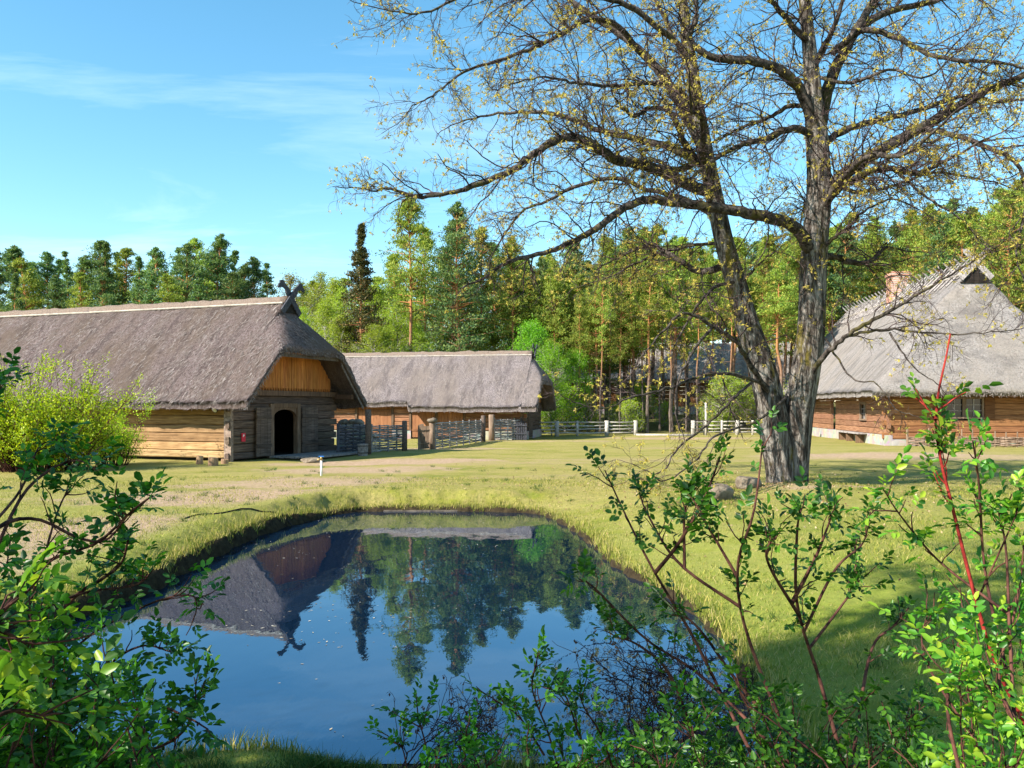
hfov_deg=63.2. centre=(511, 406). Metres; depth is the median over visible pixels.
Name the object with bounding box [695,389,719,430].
understory bush
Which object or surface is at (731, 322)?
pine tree
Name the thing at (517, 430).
hurdle
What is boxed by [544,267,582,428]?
pine tree
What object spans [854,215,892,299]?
pine tree
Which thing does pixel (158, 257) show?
pine tree
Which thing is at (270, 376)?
thatched barn
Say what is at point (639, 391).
understory bush
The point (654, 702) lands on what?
dry shrub
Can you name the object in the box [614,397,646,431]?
understory bush
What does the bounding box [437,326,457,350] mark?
birch tree
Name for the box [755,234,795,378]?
pine tree
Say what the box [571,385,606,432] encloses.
understory bush
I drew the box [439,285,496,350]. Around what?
pine tree
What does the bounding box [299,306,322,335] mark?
birch tree
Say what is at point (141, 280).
pine tree
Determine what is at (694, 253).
pine tree
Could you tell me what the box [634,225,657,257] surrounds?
pine tree
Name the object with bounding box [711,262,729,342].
pine tree
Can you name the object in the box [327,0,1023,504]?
oak tree
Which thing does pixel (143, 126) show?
sky
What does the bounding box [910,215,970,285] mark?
pine tree
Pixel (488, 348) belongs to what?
birch tree
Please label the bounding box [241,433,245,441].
notice
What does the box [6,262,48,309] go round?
pine tree
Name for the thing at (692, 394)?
window
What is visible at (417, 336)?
birch tree
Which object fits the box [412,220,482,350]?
pine tree
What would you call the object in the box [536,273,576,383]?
pine tree
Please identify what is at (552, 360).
leafy tree
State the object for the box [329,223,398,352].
spruce tree
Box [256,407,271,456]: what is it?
door
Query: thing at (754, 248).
pine tree
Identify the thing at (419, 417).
door
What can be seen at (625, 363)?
pine tree
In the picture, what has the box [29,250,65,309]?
pine tree
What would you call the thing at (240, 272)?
pine tree
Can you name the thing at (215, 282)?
pine tree
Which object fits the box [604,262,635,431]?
pine tree
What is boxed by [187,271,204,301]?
pine tree
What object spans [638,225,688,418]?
pine tree
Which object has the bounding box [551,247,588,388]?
pine tree
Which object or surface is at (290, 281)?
budding tree
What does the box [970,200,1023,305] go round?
pine tree
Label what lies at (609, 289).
pine tree
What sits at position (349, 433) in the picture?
stone ledge
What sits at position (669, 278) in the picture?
pine tree
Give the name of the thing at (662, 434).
threshold log
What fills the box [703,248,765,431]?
pine tree
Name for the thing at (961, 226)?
pine tree
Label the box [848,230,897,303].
pine tree
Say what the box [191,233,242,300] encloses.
pine tree
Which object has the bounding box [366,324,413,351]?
birch tree
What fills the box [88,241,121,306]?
pine tree
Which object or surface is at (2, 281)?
pine tree
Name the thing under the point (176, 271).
pine tree
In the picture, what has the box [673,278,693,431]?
pine tree
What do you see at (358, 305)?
pine tree
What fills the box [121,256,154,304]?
pine tree
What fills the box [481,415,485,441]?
fence post
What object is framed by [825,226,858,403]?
pine tree
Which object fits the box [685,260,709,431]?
pine tree
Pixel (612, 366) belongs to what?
pine tree
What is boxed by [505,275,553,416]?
pine tree
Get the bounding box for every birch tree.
[298,270,347,338]
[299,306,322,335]
[307,273,356,421]
[310,295,340,345]
[312,287,366,351]
[314,310,372,352]
[347,323,398,352]
[350,279,400,351]
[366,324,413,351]
[375,289,428,430]
[393,304,423,351]
[397,323,442,351]
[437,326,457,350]
[455,325,500,430]
[482,327,503,350]
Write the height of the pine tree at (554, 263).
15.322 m
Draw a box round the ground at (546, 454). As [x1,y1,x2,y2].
[0,402,1023,767]
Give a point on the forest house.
(743, 370)
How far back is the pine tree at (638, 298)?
63.97 m
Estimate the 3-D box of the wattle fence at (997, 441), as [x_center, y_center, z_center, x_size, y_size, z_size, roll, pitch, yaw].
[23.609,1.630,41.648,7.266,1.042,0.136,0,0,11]
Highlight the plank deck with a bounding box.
[270,450,371,458]
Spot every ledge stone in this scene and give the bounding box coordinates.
[338,419,347,423]
[346,419,354,423]
[354,419,364,423]
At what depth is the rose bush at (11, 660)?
1.52 m
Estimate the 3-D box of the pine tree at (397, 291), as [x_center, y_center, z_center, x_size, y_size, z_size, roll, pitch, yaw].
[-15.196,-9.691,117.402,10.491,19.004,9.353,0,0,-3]
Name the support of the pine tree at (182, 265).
on the ground at (546, 454)
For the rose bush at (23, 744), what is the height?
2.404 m
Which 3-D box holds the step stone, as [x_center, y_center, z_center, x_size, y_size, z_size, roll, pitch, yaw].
[-7.361,2.023,30.613,0.898,0.263,0.664,0,0,0]
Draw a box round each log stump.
[196,455,202,463]
[208,457,217,465]
[221,459,228,463]
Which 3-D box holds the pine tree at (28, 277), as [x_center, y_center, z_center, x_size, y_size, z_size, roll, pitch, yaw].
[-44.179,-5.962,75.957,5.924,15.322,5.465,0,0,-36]
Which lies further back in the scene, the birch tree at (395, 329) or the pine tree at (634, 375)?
the pine tree at (634, 375)
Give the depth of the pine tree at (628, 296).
67.04 m
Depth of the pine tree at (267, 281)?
89.53 m
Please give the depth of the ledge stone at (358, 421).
38.45 m
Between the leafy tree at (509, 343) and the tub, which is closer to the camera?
the tub
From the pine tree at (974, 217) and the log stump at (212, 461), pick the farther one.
the pine tree at (974, 217)
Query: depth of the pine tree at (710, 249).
106.75 m
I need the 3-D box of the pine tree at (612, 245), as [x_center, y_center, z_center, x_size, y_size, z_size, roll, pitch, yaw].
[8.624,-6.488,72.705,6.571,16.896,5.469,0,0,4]
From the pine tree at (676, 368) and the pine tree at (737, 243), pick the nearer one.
the pine tree at (676, 368)
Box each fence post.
[365,409,370,454]
[402,421,406,450]
[427,417,437,448]
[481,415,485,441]
[488,415,494,440]
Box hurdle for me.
[512,420,526,439]
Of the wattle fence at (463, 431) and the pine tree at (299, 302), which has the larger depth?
the pine tree at (299, 302)
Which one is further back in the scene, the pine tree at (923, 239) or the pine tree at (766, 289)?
the pine tree at (923, 239)
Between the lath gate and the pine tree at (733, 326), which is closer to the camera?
the lath gate
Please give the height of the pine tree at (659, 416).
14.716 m
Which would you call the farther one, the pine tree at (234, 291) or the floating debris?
the pine tree at (234, 291)
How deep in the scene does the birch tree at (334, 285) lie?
69.72 m
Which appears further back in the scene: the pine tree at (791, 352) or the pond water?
the pine tree at (791, 352)
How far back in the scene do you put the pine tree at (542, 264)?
67.95 m
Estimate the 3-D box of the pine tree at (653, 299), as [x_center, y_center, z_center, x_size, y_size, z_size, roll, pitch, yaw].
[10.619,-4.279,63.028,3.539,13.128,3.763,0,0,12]
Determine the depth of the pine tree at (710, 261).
67.09 m
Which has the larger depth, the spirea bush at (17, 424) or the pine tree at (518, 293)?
the pine tree at (518, 293)
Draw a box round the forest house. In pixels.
[556,343,793,414]
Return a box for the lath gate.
[417,424,429,449]
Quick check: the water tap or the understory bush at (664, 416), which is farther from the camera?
the understory bush at (664, 416)
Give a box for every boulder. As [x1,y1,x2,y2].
[703,483,733,499]
[735,476,761,488]
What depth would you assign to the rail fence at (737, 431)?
59.15 m
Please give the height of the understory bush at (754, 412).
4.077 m
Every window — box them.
[653,386,658,396]
[691,386,699,396]
[859,402,867,420]
[944,397,983,418]
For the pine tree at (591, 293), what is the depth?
63.81 m
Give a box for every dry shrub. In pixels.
[377,668,521,767]
[556,619,746,767]
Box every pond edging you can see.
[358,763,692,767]
[367,510,457,511]
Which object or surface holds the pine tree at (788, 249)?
on the ground at (546, 454)
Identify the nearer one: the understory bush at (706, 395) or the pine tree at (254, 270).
the understory bush at (706, 395)
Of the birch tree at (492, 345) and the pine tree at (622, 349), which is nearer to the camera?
the pine tree at (622, 349)
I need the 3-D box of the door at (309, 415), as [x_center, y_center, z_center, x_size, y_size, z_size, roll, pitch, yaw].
[-8.522,0.990,35.104,0.080,1.880,1.160,0,0,20]
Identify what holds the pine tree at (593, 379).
on the ground at (546, 454)
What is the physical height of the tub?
0.500 m
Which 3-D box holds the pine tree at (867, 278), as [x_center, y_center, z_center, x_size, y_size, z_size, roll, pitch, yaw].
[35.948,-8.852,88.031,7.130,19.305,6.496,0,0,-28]
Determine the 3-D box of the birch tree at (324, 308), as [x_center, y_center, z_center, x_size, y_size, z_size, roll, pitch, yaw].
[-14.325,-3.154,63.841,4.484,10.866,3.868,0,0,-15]
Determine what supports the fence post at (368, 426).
on the ground at (546, 454)
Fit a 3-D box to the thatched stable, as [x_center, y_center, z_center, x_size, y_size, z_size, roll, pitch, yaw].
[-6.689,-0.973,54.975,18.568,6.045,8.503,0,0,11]
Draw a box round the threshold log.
[636,434,692,435]
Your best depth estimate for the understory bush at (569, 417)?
61.47 m
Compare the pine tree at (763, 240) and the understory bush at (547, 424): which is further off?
the pine tree at (763, 240)
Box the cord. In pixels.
[185,508,292,525]
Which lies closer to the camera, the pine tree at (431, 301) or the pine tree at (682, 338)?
the pine tree at (682, 338)
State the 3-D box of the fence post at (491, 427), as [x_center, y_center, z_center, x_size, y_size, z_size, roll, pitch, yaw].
[-1.214,1.377,49.358,0.373,1.752,0.368,0,0,0]
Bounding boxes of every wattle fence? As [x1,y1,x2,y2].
[336,423,364,454]
[371,424,401,452]
[435,419,481,448]
[494,417,520,440]
[906,428,1023,446]
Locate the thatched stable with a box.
[334,343,556,439]
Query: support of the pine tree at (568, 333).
on the ground at (546, 454)
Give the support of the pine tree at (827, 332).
on the ground at (546, 454)
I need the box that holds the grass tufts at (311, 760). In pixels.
[110,739,815,767]
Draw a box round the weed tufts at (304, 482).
[47,465,1023,714]
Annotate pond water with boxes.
[1,512,798,763]
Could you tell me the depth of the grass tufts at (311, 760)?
5.35 m
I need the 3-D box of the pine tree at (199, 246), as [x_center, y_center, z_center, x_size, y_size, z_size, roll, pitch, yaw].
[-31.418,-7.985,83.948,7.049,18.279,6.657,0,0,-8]
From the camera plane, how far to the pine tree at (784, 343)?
80.90 m
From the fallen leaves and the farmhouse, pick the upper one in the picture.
the farmhouse
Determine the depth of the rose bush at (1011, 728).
2.31 m
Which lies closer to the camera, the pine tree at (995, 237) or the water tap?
the water tap
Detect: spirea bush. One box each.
[0,345,146,472]
[86,387,156,465]
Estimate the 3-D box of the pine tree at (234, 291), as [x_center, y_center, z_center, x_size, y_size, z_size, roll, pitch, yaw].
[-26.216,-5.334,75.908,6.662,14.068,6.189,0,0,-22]
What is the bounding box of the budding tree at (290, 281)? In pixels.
[255,268,327,327]
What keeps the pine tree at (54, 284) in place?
on the ground at (546, 454)
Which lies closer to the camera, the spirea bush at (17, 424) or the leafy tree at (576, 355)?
the spirea bush at (17, 424)
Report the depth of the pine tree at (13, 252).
83.68 m
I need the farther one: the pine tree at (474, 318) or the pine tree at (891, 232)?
the pine tree at (474, 318)
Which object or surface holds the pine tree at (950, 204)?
on the ground at (546, 454)
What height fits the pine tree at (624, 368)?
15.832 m
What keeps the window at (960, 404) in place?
in the farmhouse
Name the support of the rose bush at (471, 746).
on the ground at (546, 454)
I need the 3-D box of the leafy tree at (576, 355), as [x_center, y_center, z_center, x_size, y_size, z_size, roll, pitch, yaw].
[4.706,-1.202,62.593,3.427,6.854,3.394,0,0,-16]
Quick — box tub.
[357,444,367,455]
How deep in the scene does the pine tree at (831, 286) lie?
78.58 m
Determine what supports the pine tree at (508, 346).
on the ground at (546, 454)
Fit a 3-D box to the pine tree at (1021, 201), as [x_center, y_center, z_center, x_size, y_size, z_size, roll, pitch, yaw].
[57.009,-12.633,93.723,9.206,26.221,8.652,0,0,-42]
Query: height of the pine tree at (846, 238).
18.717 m
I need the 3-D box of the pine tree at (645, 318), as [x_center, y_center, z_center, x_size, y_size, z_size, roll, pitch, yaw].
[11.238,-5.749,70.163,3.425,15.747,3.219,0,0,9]
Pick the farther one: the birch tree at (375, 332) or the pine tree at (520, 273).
the pine tree at (520, 273)
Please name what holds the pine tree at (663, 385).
on the ground at (546, 454)
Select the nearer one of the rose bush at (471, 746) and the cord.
the rose bush at (471, 746)
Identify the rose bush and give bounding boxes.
[0,347,232,767]
[0,533,137,743]
[364,672,516,767]
[461,624,710,767]
[555,405,975,767]
[839,408,1023,767]
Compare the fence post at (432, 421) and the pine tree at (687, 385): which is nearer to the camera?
the fence post at (432, 421)
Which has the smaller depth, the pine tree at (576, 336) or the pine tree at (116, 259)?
the pine tree at (576, 336)
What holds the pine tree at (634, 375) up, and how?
on the ground at (546, 454)
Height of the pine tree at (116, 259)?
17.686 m
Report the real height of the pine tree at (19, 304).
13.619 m
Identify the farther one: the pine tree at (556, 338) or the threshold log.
the pine tree at (556, 338)
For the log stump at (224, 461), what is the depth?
29.50 m
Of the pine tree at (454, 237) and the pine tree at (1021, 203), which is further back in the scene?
the pine tree at (1021, 203)
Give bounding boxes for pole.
[705,403,706,435]
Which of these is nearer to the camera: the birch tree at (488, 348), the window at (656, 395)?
the birch tree at (488, 348)
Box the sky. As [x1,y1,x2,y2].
[0,0,1023,400]
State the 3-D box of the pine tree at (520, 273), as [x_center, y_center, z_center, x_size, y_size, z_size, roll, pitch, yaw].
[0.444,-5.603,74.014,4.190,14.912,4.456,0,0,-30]
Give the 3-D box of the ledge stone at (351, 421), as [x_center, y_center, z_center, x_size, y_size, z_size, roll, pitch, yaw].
[-7.456,0.758,38.596,0.551,0.339,0.468,0,0,0]
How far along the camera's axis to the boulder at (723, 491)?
17.91 m
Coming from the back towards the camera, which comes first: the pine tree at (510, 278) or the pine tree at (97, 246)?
the pine tree at (97, 246)
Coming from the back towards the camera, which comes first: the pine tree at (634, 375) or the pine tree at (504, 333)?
the pine tree at (634, 375)
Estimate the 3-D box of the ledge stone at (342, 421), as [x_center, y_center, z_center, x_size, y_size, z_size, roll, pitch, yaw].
[-7.783,0.757,38.602,0.576,0.334,0.493,0,0,0]
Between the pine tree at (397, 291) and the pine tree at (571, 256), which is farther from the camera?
the pine tree at (397, 291)
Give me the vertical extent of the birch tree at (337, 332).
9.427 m
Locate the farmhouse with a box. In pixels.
[783,248,1023,445]
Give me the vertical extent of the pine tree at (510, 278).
15.567 m
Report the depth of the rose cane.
2.40 m
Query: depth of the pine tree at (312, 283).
116.19 m
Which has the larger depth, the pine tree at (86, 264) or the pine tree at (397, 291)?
the pine tree at (397, 291)
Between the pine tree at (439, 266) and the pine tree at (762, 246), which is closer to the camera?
the pine tree at (762, 246)
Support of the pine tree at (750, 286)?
on the ground at (546, 454)
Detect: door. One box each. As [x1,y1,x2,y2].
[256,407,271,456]
[301,407,318,452]
[358,406,390,434]
[412,411,434,436]
[438,411,462,436]
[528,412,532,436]
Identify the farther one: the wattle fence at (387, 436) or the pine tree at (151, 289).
the pine tree at (151, 289)
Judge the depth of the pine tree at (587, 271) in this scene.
69.20 m
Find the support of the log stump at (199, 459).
on the ground at (546, 454)
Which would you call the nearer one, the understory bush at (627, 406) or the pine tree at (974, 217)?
the understory bush at (627, 406)
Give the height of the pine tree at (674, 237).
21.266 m
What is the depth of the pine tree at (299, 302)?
116.35 m
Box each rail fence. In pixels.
[540,420,637,436]
[691,420,756,434]
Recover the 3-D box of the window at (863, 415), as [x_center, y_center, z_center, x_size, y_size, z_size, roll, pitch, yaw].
[19.830,0.300,46.971,0.180,1.020,1.180,0,0,7]
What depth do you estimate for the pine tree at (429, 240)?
69.60 m
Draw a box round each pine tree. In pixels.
[0,245,47,311]
[0,253,11,311]
[0,257,51,311]
[0,272,27,311]
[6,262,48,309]
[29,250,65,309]
[42,275,74,308]
[51,259,65,296]
[54,251,77,305]
[54,255,96,308]
[63,270,95,307]
[71,239,130,305]
[84,272,121,306]
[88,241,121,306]
[110,246,147,304]
[112,251,131,298]
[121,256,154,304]
[123,259,166,302]
[128,247,179,302]
[142,275,162,303]
[150,273,189,302]
[157,242,211,302]
[162,247,190,300]
[173,237,225,301]
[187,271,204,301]
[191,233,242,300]
[192,254,240,300]
[209,271,250,299]
[213,250,242,298]
[219,262,256,298]
[234,256,273,298]
[258,263,279,297]
[293,282,308,315]
[297,280,333,329]
[322,277,357,330]
[339,283,374,346]
[362,276,385,339]
[367,253,415,350]
[371,191,441,430]
[380,278,414,344]
[394,228,455,346]
[400,291,443,350]
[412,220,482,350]
[412,287,444,351]
[417,201,506,351]
[427,253,461,342]
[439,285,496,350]
[446,226,508,349]
[469,242,515,413]
[482,236,541,413]
[493,273,541,413]
[495,260,527,308]
[496,283,526,350]
[501,286,541,362]
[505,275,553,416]
[515,256,569,424]
[521,268,585,431]
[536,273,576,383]
[543,253,559,264]
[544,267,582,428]
[547,307,569,369]
[548,259,562,326]
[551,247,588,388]
[559,242,589,418]
[559,274,607,430]
[559,292,576,427]
[565,289,595,431]
[568,260,611,428]
[570,274,619,431]
[574,254,631,427]
[577,287,600,431]
[587,265,611,425]
[591,271,616,433]
[593,257,647,418]
[594,235,613,262]
[594,237,636,406]
[597,251,628,430]
[600,243,658,427]
[604,244,667,416]
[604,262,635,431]
[613,227,667,417]
[620,280,643,429]
[626,269,655,432]
[627,241,636,417]
[629,265,673,432]
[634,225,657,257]
[637,249,660,390]
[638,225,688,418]
[643,235,713,431]
[652,256,672,430]
[655,248,668,414]
[659,236,706,390]
[661,269,686,432]
[667,254,715,420]
[667,285,678,428]
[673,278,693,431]
[681,246,730,390]
[683,248,706,390]
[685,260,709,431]
[699,238,728,386]
[700,255,721,430]
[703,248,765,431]
[704,236,758,414]
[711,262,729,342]
[717,261,740,427]
[733,252,796,355]
[744,240,770,326]
[747,280,761,430]
[751,243,773,327]
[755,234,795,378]
[756,262,798,389]
[764,241,797,374]
[767,255,798,372]
[770,239,832,356]
[772,235,842,335]
[772,241,798,388]
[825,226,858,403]
[825,233,874,334]
[826,237,854,418]
[829,222,860,318]
[833,233,882,321]
[838,213,867,293]
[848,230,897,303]
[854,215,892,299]
[869,220,914,295]
[886,209,926,286]
[899,203,953,288]
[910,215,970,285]
[922,199,974,279]
[927,213,999,283]
[963,186,1020,307]
[963,206,991,265]
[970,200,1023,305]
[972,189,1023,311]
[991,179,1023,308]
[991,203,1023,308]
[992,187,1023,312]
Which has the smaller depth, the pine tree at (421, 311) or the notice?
the notice
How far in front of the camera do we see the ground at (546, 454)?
16.91 m
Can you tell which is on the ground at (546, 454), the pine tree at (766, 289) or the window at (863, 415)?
the pine tree at (766, 289)
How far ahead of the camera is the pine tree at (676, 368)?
68.95 m
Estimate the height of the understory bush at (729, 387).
5.219 m
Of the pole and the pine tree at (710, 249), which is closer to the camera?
the pole
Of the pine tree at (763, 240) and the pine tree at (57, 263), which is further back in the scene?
the pine tree at (57, 263)
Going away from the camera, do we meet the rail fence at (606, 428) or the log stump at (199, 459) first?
the log stump at (199, 459)
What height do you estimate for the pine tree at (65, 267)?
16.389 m
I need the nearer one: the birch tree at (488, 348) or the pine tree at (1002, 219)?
the birch tree at (488, 348)
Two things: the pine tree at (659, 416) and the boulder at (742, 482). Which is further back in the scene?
the pine tree at (659, 416)
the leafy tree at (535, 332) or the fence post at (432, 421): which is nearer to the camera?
the fence post at (432, 421)
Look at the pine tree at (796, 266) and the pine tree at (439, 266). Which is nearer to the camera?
the pine tree at (796, 266)
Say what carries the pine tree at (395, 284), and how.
on the ground at (546, 454)
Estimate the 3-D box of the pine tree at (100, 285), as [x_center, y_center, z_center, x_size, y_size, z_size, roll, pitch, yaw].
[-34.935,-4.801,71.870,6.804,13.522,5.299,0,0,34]
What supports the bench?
on the ground at (546, 454)
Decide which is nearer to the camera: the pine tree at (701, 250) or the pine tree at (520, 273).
the pine tree at (520, 273)
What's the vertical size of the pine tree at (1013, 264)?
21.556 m
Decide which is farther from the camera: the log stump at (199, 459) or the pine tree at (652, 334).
the pine tree at (652, 334)
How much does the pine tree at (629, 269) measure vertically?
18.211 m
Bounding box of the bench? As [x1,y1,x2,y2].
[836,431,865,442]
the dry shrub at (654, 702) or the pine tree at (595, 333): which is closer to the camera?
the dry shrub at (654, 702)
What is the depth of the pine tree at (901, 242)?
87.45 m
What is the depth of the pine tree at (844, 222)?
116.41 m
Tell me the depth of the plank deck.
33.08 m
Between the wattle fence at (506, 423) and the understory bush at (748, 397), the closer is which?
the wattle fence at (506, 423)
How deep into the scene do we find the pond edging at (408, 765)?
5.74 m
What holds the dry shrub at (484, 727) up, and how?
on the ground at (546, 454)
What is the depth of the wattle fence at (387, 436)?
37.38 m
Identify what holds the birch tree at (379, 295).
on the ground at (546, 454)
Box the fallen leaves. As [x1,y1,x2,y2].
[205,455,1022,680]
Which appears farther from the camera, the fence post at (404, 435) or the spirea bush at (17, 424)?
the fence post at (404, 435)
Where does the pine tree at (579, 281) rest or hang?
on the ground at (546, 454)
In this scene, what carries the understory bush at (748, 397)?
on the ground at (546, 454)
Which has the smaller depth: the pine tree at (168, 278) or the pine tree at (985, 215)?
the pine tree at (168, 278)
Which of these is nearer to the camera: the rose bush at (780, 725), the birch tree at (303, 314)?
the rose bush at (780, 725)
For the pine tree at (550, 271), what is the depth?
64.43 m
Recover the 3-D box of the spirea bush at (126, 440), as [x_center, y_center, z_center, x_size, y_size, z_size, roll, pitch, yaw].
[-13.850,0.744,28.835,3.032,2.837,2.870,0,0,36]
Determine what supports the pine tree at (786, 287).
on the ground at (546, 454)
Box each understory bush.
[541,380,585,431]
[541,392,571,431]
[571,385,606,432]
[601,401,623,431]
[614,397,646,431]
[626,380,661,421]
[654,399,674,426]
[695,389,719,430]
[698,369,751,432]
[719,376,755,431]
[742,387,757,430]
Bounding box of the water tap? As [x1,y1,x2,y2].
[317,456,323,475]
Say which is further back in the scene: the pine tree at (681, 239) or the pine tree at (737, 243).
the pine tree at (737, 243)
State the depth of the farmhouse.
43.56 m
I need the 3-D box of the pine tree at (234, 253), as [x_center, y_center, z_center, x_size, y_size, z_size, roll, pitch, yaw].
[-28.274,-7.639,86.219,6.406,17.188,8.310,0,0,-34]
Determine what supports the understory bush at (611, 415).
on the ground at (546, 454)
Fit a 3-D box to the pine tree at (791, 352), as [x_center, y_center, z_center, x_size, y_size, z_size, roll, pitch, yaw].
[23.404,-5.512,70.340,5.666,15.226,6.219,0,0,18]
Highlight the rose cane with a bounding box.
[900,334,1023,724]
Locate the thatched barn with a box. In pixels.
[0,280,367,461]
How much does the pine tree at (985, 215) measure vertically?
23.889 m
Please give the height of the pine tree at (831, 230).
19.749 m
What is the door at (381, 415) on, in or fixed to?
in the thatched stable
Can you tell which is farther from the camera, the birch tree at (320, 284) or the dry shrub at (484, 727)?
the birch tree at (320, 284)
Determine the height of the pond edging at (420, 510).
0.161 m
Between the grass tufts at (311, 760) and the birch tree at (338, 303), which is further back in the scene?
the birch tree at (338, 303)
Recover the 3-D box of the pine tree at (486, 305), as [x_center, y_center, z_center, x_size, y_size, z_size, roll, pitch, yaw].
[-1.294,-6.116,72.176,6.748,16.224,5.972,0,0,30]
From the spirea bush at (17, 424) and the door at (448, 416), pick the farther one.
the door at (448, 416)
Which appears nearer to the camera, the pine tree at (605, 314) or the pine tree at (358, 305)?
the pine tree at (605, 314)
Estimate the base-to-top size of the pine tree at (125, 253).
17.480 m
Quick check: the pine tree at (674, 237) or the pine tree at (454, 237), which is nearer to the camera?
the pine tree at (454, 237)
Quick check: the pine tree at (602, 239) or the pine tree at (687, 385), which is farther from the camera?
the pine tree at (602, 239)
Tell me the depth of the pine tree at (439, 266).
75.44 m
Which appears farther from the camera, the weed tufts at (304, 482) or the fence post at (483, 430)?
the fence post at (483, 430)
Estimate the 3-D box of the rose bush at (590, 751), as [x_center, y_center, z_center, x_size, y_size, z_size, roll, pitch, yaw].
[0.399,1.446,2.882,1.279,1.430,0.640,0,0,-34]
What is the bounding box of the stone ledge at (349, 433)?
[340,424,364,449]
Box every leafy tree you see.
[499,310,549,365]
[507,314,556,413]
[532,338,576,435]
[559,345,599,432]
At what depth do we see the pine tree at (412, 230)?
61.79 m
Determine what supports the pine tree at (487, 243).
on the ground at (546, 454)
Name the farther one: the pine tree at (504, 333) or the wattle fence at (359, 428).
the pine tree at (504, 333)
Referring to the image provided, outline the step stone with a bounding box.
[301,457,323,462]
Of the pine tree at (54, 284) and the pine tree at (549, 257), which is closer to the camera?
the pine tree at (54, 284)
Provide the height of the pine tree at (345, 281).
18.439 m
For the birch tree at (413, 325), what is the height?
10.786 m
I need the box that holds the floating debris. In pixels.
[121,515,731,745]
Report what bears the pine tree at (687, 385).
on the ground at (546, 454)
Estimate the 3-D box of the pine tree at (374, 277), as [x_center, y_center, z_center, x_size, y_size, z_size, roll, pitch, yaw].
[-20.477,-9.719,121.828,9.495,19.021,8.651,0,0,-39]

